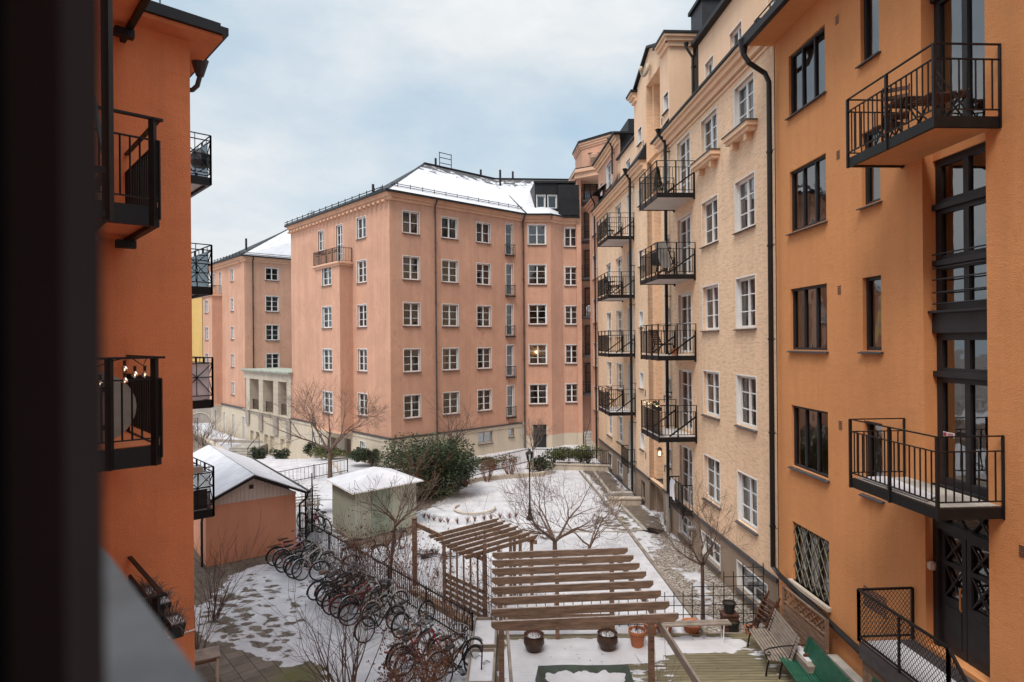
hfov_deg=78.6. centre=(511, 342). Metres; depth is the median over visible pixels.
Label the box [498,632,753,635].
deck edge
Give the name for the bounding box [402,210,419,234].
window
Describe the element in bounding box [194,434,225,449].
coping stones
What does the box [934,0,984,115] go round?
balcony door
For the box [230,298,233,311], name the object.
window
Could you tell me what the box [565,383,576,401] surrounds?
window
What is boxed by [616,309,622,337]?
window
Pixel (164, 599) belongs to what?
trough planter
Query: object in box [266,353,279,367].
window
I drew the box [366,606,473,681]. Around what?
dry shrub
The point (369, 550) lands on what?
bicycle
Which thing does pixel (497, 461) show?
hedge
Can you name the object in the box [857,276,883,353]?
window
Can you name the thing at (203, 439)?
bare shrub
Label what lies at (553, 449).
iron fence
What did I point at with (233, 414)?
window
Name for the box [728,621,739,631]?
plant pot
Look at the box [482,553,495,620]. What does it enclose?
trellis
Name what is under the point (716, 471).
window
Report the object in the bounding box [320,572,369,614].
bicycle
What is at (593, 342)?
window
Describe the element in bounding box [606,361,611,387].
window
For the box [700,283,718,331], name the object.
window
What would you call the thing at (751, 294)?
window
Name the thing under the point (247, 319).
apartment building
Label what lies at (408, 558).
dry shrub
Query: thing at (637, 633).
plant pot
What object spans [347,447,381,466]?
rhododendron
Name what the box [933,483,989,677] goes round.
entrance door
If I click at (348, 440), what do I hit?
door
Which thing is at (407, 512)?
bare tree
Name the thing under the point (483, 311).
window
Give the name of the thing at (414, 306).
window
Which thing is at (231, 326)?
window
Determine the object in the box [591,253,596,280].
window
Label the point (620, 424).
window
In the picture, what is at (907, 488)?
snow patch
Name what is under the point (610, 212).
window
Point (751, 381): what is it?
window
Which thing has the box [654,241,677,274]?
lounge chair
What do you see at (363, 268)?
window
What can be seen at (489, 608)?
bare shrub
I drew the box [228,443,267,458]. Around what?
stone steps
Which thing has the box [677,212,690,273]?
balcony door
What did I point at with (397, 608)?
bicycle rack
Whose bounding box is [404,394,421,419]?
window
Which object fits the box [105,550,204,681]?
window ledge
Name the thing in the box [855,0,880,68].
window
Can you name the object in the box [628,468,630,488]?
window
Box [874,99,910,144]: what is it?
folding chair
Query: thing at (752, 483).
window
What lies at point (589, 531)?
kerb
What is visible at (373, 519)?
door
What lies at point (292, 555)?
bicycle
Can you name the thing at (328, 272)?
window
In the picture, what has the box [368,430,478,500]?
evergreen bush
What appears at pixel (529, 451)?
lamp post
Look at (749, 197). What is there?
window
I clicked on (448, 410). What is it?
window
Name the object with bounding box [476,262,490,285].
window
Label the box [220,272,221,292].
window
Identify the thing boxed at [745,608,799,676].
park bench
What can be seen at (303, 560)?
bicycle
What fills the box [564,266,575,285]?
window
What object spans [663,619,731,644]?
plank bench
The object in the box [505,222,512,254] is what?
window
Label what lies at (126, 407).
round table
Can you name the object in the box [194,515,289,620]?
bare shrub
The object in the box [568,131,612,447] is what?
stair tower
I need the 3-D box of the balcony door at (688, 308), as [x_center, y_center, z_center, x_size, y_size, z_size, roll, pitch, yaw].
[6.863,-0.761,24.260,0.340,2.305,1.570,0,0,-3]
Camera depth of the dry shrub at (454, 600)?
16.86 m
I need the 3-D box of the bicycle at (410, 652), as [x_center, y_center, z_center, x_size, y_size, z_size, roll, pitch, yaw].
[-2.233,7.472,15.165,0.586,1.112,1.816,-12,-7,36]
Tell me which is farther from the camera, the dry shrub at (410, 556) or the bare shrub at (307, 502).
the bare shrub at (307, 502)
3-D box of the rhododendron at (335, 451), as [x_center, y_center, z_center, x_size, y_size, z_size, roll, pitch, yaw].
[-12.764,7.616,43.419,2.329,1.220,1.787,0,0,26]
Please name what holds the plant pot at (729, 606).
on the stacked crate
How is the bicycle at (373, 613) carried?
on the ground
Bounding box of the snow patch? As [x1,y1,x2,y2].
[861,476,934,500]
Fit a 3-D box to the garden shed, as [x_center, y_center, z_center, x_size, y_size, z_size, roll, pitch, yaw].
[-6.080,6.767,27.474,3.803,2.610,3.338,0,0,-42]
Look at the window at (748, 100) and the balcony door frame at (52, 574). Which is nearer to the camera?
the balcony door frame at (52, 574)
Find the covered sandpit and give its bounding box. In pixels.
[535,664,633,681]
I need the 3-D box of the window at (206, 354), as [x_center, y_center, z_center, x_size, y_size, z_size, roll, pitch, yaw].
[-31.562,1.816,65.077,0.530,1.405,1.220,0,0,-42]
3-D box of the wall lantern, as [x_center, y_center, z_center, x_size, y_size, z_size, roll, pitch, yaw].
[6.406,4.746,27.056,0.255,0.440,0.222,0,0,-22]
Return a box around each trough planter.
[130,574,169,596]
[144,581,180,613]
[162,597,193,638]
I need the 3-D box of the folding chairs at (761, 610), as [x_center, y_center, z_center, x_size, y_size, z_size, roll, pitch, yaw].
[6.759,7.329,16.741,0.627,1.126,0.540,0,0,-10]
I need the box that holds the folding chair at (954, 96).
[931,69,971,115]
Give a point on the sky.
(305, 106)
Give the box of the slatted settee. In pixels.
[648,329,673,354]
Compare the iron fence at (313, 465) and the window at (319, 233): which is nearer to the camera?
the iron fence at (313, 465)
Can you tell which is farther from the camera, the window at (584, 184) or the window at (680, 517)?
the window at (584, 184)
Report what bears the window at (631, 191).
in the apartment building at (614, 208)
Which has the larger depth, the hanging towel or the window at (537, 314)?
the window at (537, 314)
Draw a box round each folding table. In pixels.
[888,96,926,137]
[907,92,962,123]
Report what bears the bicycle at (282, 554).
on the ground
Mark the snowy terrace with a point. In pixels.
(226, 446)
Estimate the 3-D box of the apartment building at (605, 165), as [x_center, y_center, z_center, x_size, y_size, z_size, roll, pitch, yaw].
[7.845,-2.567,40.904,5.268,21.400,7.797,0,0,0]
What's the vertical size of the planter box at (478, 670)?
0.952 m
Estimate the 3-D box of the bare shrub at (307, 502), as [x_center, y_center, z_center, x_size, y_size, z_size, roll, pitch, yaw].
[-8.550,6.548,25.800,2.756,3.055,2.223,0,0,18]
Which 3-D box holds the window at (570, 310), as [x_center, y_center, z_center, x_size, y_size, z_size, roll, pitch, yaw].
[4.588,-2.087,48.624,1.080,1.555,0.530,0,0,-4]
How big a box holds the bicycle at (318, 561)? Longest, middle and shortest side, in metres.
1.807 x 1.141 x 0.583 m
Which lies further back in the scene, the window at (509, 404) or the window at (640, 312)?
the window at (509, 404)
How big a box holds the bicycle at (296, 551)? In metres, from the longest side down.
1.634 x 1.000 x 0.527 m
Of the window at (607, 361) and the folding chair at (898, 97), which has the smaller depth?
the folding chair at (898, 97)
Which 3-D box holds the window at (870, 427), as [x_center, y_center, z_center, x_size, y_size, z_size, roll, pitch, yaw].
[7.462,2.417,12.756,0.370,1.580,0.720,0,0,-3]
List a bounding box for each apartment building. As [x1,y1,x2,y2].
[100,0,228,667]
[192,297,202,362]
[201,213,312,438]
[284,152,579,468]
[584,119,633,460]
[591,135,636,495]
[626,0,778,629]
[738,0,1023,681]
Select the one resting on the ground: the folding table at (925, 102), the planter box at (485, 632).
the planter box at (485, 632)
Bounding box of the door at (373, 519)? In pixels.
[371,488,390,534]
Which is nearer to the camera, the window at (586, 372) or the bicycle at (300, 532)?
the bicycle at (300, 532)
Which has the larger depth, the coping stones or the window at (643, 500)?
the coping stones
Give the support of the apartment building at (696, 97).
on the ground
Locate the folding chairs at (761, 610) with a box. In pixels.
[752,590,780,640]
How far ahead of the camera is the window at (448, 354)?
43.04 m
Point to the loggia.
(265, 384)
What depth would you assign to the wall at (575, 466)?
38.84 m
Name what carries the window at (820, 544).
in the apartment building at (900, 297)
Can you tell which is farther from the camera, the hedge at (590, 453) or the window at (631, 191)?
the hedge at (590, 453)
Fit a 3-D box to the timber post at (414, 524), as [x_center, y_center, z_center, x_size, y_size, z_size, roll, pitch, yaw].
[-3.221,6.918,20.690,0.190,2.220,0.190,0,0,0]
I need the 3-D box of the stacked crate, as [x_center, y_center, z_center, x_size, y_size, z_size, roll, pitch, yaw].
[6.016,7.709,17.300,0.440,0.440,0.400,0,0,0]
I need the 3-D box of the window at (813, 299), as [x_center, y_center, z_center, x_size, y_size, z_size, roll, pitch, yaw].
[7.305,-0.552,15.222,0.379,1.620,1.790,0,0,-3]
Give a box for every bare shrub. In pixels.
[193,417,218,434]
[193,417,241,447]
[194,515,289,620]
[194,554,254,649]
[250,524,428,681]
[291,460,326,532]
[434,492,534,616]
[635,639,685,681]
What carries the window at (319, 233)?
in the apartment building at (411, 290)
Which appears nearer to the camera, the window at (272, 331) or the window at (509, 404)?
the window at (509, 404)
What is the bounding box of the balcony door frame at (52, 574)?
[0,0,105,681]
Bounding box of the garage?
[193,445,310,566]
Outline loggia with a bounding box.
[240,367,292,458]
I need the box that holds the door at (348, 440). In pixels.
[347,439,350,455]
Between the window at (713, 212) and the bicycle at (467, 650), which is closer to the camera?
the bicycle at (467, 650)
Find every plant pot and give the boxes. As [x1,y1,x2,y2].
[524,629,543,652]
[597,625,617,651]
[628,624,646,647]
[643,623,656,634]
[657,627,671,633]
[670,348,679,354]
[682,618,701,633]
[722,599,735,614]
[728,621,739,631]
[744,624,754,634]
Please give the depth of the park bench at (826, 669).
13.95 m
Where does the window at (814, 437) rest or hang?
in the apartment building at (900, 297)
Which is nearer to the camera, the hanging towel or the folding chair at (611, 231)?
the hanging towel
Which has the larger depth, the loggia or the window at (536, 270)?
the loggia
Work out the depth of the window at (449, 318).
43.05 m
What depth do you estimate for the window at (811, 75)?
15.47 m
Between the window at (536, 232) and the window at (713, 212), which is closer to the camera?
the window at (713, 212)
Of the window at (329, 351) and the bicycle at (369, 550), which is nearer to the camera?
the bicycle at (369, 550)
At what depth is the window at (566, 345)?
48.58 m
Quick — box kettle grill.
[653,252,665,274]
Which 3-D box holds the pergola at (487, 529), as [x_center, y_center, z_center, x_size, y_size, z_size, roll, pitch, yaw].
[-0.801,6.832,19.171,3.144,2.350,2.560,0,0,-41]
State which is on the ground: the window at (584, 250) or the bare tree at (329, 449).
the bare tree at (329, 449)
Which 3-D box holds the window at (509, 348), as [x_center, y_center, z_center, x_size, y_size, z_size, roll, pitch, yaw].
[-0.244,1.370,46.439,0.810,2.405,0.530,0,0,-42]
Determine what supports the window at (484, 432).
in the apartment building at (411, 290)
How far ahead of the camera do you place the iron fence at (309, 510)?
26.20 m
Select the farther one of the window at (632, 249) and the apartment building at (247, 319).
the apartment building at (247, 319)
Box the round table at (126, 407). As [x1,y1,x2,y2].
[103,373,135,441]
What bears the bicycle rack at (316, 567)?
on the ground
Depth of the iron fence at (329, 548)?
19.27 m
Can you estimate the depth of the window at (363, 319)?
42.35 m
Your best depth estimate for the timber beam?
20.01 m
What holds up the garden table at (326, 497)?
on the ground
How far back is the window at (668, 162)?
26.68 m
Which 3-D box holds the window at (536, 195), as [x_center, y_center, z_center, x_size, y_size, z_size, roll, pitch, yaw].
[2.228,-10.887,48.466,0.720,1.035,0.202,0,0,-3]
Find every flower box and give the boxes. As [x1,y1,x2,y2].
[193,462,202,473]
[651,400,661,410]
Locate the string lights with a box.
[103,359,147,384]
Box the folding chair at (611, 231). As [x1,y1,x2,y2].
[604,223,614,235]
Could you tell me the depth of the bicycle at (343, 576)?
19.14 m
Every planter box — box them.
[466,645,495,681]
[471,617,497,658]
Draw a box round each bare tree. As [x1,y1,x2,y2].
[193,409,222,440]
[242,376,393,478]
[348,443,451,587]
[424,383,487,445]
[487,454,635,557]
[520,410,556,471]
[529,470,643,564]
[647,472,748,619]
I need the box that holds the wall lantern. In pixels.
[657,447,662,456]
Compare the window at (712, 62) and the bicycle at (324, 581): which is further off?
the window at (712, 62)
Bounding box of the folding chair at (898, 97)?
[882,83,909,140]
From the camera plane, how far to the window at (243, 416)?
59.70 m
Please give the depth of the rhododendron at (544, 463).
37.92 m
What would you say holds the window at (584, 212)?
in the stair tower
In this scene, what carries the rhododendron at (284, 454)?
on the ground
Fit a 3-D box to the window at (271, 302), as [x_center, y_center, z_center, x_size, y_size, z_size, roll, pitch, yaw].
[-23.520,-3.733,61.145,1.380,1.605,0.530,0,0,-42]
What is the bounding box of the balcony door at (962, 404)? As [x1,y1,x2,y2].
[937,377,988,496]
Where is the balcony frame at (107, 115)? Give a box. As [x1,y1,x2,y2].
[100,0,114,225]
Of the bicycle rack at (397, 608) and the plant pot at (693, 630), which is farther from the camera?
the bicycle rack at (397, 608)
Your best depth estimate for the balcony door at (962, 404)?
10.73 m
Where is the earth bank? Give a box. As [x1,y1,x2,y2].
[193,436,209,452]
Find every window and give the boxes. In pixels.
[205,327,208,339]
[205,353,208,361]
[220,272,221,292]
[230,268,233,281]
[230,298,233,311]
[230,326,233,339]
[231,381,234,395]
[232,414,234,436]
[242,416,244,438]
[265,267,278,280]
[265,295,278,311]
[265,324,279,340]
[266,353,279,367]
[317,229,323,251]
[321,267,331,286]
[322,305,331,328]
[322,349,332,371]
[322,391,332,414]
[336,223,342,260]
[356,215,365,239]
[356,259,366,283]
[356,348,366,372]
[357,304,366,327]
[357,392,367,416]
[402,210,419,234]
[402,255,419,280]
[403,302,421,326]
[403,348,421,372]
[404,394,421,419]
[441,216,457,239]
[441,259,458,283]
[442,303,458,326]
[442,348,459,371]
[443,391,459,415]
[476,221,490,243]
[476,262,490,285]
[477,305,491,327]
[477,347,491,369]
[477,389,492,411]
[478,430,492,445]
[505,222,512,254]
[506,263,513,295]
[506,304,513,334]
[506,344,514,376]
[507,385,514,417]
[508,428,513,437]
[528,224,545,243]
[528,264,546,283]
[528,304,546,323]
[529,344,547,364]
[529,384,547,404]
[536,195,545,207]
[547,195,556,207]
[564,227,575,246]
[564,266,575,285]
[565,305,576,323]
[565,344,576,362]
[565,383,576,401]
[584,184,596,199]
[584,212,589,238]
[584,250,589,277]
[585,288,589,315]
[585,325,590,353]
[585,363,590,391]
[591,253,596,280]
[593,342,597,367]
[605,161,612,191]
[605,212,610,234]
[606,262,610,280]
[606,312,611,336]
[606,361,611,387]
[606,416,612,438]
[607,451,611,469]
[614,202,621,234]
[615,255,621,285]
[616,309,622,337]
[616,362,622,391]
[616,416,623,444]
[616,459,622,480]
[626,157,629,168]
[627,191,632,235]
[627,249,632,293]
[627,307,633,350]
[628,364,633,407]
[628,420,633,461]
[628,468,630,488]
[636,125,641,146]
[637,249,642,267]
[638,372,643,389]
[639,311,642,327]
[639,432,644,451]
[641,480,644,501]
[661,90,668,115]
[662,162,668,185]
[664,377,670,397]
[664,448,671,469]
[668,305,669,323]
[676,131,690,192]
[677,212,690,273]
[677,514,691,545]
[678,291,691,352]
[678,369,692,431]
[679,443,692,506]
[699,193,718,248]
[699,531,720,573]
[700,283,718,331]
[701,106,717,154]
[701,370,719,420]
[701,453,720,509]
[705,53,713,74]
[729,19,741,50]
[732,170,755,234]
[733,273,756,330]
[734,70,754,127]
[734,374,757,432]
[734,470,757,535]
[734,560,767,617]
[785,26,826,120]
[786,154,827,235]
[786,284,828,353]
[787,406,829,482]
[795,523,829,603]
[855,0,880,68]
[856,129,881,210]
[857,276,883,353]
[858,421,884,503]
[935,142,985,203]
[936,197,985,259]
[936,258,986,309]
[937,332,987,373]
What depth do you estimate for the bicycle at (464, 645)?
15.14 m
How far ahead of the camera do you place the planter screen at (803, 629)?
14.89 m
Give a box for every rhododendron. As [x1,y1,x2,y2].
[248,446,266,458]
[268,447,290,458]
[302,442,315,456]
[309,444,346,458]
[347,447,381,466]
[527,455,555,471]
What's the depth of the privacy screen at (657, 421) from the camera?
23.51 m
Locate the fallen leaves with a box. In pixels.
[232,573,758,681]
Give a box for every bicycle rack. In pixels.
[298,543,347,579]
[344,578,415,625]
[402,612,489,673]
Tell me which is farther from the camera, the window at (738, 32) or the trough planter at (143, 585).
the window at (738, 32)
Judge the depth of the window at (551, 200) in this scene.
48.86 m
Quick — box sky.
[152,0,695,286]
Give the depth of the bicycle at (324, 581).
19.38 m
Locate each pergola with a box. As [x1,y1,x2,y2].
[428,518,537,617]
[491,547,700,681]
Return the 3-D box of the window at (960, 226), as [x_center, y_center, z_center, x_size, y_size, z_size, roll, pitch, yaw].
[7.740,-1.916,10.592,0.124,1.000,1.391,0,0,-2]
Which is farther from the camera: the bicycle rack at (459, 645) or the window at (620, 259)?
the window at (620, 259)
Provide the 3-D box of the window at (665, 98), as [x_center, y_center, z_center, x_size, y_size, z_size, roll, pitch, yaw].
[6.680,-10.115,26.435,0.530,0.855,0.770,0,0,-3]
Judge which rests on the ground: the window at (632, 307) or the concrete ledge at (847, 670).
the concrete ledge at (847, 670)
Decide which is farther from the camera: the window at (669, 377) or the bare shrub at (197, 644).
the window at (669, 377)
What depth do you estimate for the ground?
21.06 m
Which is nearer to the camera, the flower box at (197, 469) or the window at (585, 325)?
the flower box at (197, 469)
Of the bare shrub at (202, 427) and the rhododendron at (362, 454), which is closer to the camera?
the rhododendron at (362, 454)
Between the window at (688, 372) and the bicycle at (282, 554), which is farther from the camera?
the window at (688, 372)
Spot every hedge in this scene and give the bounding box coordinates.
[470,455,518,469]
[541,446,577,462]
[569,444,603,463]
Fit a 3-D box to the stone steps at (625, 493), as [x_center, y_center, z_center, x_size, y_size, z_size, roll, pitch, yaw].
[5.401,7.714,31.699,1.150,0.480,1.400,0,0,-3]
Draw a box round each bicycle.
[265,527,312,565]
[271,535,318,567]
[274,537,316,572]
[282,537,324,574]
[284,543,326,578]
[289,541,335,580]
[296,504,326,532]
[306,561,351,599]
[308,540,360,580]
[311,504,331,531]
[314,562,363,601]
[315,562,361,606]
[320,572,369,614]
[328,565,375,607]
[328,574,380,617]
[336,573,388,621]
[337,579,395,625]
[340,532,389,564]
[352,593,405,643]
[359,579,407,626]
[384,611,434,670]
[386,620,454,675]
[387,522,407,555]
[389,589,434,637]
[391,621,445,681]
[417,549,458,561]
[423,622,482,680]
[432,632,480,681]
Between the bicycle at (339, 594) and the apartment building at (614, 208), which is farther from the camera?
the apartment building at (614, 208)
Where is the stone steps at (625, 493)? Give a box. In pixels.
[605,491,632,500]
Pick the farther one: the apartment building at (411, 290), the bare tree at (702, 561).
the apartment building at (411, 290)
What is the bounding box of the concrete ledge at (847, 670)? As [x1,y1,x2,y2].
[827,654,862,681]
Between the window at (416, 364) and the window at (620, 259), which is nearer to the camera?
the window at (620, 259)
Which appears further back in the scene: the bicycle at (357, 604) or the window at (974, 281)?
the bicycle at (357, 604)
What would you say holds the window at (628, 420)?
in the apartment building at (614, 208)
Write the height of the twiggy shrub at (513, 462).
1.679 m
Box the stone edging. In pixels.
[453,504,495,513]
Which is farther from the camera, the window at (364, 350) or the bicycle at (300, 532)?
the window at (364, 350)
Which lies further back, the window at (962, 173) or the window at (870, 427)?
the window at (870, 427)
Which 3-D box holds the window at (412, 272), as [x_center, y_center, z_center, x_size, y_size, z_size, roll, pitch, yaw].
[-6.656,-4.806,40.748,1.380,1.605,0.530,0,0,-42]
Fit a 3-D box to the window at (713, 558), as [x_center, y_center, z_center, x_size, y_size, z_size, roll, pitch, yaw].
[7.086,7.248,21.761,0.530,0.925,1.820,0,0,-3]
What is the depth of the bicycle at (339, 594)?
18.34 m
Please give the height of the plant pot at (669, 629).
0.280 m
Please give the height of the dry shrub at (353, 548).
2.923 m
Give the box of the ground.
[193,423,778,681]
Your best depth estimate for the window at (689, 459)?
24.65 m
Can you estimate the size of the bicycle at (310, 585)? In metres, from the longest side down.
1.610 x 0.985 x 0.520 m
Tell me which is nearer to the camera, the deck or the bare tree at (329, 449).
the deck
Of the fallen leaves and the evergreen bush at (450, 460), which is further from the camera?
the evergreen bush at (450, 460)
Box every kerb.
[324,456,341,473]
[495,529,643,535]
[579,471,707,632]
[593,471,646,530]
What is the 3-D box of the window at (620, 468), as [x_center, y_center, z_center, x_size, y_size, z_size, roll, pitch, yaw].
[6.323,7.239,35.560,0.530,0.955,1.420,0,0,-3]
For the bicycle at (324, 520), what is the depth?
26.30 m
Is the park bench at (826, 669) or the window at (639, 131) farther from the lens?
the window at (639, 131)
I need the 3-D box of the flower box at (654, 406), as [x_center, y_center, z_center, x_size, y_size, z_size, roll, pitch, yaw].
[5.485,2.399,23.837,0.250,0.350,1.011,0,0,0]
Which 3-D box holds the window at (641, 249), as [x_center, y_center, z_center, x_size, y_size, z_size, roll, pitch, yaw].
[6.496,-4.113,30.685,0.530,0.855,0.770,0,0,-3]
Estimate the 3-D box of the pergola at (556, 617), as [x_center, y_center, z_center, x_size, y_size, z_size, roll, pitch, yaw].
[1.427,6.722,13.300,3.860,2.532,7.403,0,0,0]
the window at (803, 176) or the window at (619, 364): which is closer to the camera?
the window at (803, 176)
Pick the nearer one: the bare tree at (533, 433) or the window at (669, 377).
the window at (669, 377)
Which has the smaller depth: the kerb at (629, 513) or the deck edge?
the deck edge
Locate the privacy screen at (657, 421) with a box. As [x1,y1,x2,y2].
[650,409,661,434]
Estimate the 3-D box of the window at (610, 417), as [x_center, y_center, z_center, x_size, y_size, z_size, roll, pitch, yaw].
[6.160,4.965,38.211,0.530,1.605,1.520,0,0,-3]
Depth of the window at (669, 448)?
26.68 m
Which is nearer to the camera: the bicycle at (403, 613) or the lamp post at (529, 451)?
the bicycle at (403, 613)
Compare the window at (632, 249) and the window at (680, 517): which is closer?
the window at (680, 517)
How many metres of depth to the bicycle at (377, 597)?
17.94 m
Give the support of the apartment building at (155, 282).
on the ground
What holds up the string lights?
hanging from the apartment building at (155, 282)
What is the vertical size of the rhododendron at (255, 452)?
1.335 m
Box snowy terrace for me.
[194,426,244,449]
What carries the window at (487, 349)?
in the apartment building at (411, 290)
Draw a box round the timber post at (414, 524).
[411,517,417,585]
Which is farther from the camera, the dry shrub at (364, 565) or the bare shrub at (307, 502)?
the bare shrub at (307, 502)
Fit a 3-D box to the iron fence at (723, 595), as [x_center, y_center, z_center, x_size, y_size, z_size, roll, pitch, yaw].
[3.621,7.109,17.541,6.941,1.720,0.048,0,0,-1]
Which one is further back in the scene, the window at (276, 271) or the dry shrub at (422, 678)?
the window at (276, 271)
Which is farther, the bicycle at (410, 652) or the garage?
the garage
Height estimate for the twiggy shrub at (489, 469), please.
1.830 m
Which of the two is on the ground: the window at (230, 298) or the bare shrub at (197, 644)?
the bare shrub at (197, 644)
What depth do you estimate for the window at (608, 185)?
40.96 m
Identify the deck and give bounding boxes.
[496,633,795,681]
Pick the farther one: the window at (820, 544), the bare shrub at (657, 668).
the window at (820, 544)
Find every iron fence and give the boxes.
[278,458,347,480]
[305,473,312,537]
[305,519,473,641]
[460,447,610,486]
[517,563,763,626]
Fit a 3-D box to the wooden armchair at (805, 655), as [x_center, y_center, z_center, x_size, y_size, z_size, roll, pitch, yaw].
[7.058,7.380,14.719,0.570,1.000,0.600,0,0,5]
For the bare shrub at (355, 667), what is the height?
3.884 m
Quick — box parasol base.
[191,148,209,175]
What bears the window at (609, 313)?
in the apartment building at (614, 208)
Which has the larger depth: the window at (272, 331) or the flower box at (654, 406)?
the window at (272, 331)
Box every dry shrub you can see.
[300,506,431,605]
[326,504,427,580]
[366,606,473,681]
[370,521,459,609]
[375,519,438,592]
[416,528,510,643]
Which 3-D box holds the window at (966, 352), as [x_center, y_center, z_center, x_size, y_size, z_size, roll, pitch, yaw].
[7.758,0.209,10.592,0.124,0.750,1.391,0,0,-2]
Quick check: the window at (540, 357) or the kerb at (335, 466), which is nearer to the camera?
the kerb at (335, 466)
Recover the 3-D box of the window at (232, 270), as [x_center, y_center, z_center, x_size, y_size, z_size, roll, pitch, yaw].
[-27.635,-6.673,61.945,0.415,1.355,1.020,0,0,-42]
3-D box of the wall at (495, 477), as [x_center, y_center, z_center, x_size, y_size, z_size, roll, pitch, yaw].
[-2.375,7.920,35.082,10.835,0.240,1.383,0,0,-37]
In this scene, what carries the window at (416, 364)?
in the apartment building at (411, 290)
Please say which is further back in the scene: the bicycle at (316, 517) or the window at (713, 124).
the bicycle at (316, 517)
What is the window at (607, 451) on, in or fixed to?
in the apartment building at (614, 208)
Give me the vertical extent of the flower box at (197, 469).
0.326 m
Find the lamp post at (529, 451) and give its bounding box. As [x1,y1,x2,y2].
[525,449,532,520]
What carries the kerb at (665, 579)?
on the ground
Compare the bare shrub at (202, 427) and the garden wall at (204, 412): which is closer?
the bare shrub at (202, 427)
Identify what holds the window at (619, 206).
in the apartment building at (614, 208)
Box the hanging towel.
[670,478,674,500]
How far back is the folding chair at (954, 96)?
9.86 m
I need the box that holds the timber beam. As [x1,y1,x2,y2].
[417,523,442,536]
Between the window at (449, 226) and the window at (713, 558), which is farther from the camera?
the window at (449, 226)
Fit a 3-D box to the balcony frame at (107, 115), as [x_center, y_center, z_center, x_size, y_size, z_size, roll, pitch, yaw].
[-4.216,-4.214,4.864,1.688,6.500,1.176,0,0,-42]
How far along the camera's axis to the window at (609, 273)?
38.79 m
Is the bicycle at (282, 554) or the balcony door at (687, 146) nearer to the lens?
the bicycle at (282, 554)
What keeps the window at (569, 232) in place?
in the apartment building at (411, 290)
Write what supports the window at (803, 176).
in the apartment building at (900, 297)
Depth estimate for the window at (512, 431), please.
46.49 m
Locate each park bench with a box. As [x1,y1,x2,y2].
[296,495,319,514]
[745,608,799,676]
[778,636,850,681]
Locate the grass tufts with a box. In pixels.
[428,473,667,613]
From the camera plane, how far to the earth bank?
46.30 m
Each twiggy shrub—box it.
[478,453,500,481]
[497,450,521,474]
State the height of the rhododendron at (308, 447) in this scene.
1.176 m
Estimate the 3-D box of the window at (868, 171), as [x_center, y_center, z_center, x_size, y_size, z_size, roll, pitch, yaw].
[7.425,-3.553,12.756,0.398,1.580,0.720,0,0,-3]
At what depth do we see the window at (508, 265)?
46.60 m
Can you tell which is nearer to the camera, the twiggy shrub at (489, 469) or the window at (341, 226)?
the twiggy shrub at (489, 469)
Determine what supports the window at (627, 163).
in the apartment building at (614, 208)
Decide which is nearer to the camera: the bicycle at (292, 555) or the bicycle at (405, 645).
the bicycle at (405, 645)
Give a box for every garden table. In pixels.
[195,645,219,681]
[314,496,331,513]
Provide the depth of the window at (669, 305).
26.68 m
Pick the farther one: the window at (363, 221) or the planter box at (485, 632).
the window at (363, 221)
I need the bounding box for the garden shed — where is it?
[326,467,422,540]
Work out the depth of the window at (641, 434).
31.00 m
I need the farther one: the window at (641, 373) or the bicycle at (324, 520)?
the window at (641, 373)
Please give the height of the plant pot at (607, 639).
0.619 m
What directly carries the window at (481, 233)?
in the apartment building at (411, 290)
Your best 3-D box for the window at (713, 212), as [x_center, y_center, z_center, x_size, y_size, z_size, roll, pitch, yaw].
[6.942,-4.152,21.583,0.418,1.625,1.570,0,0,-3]
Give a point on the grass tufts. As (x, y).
(539, 524)
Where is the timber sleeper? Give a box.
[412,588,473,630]
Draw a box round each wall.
[193,408,210,422]
[211,439,262,442]
[416,470,550,496]
[527,462,609,471]
[608,496,641,505]
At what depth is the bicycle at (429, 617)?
15.84 m
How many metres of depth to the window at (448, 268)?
43.02 m
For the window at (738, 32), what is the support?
in the apartment building at (696, 97)
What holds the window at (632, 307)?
in the apartment building at (614, 208)
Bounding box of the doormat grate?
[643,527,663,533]
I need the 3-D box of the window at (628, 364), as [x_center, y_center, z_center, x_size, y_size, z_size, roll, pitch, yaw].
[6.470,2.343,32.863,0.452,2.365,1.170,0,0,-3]
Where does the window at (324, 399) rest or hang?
in the apartment building at (411, 290)
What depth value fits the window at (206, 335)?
65.37 m
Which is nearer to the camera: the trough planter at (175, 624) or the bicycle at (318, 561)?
the trough planter at (175, 624)
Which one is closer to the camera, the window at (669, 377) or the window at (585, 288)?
the window at (669, 377)
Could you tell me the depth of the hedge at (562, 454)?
40.02 m
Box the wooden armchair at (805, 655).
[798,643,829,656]
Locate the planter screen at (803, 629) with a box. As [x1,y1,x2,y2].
[773,585,828,681]
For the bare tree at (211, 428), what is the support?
on the ground
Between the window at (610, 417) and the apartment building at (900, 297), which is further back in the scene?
the window at (610, 417)
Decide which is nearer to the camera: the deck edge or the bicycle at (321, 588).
the deck edge
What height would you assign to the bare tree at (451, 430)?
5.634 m
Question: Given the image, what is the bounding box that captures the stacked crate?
[719,610,739,631]
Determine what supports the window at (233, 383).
in the apartment building at (247, 319)

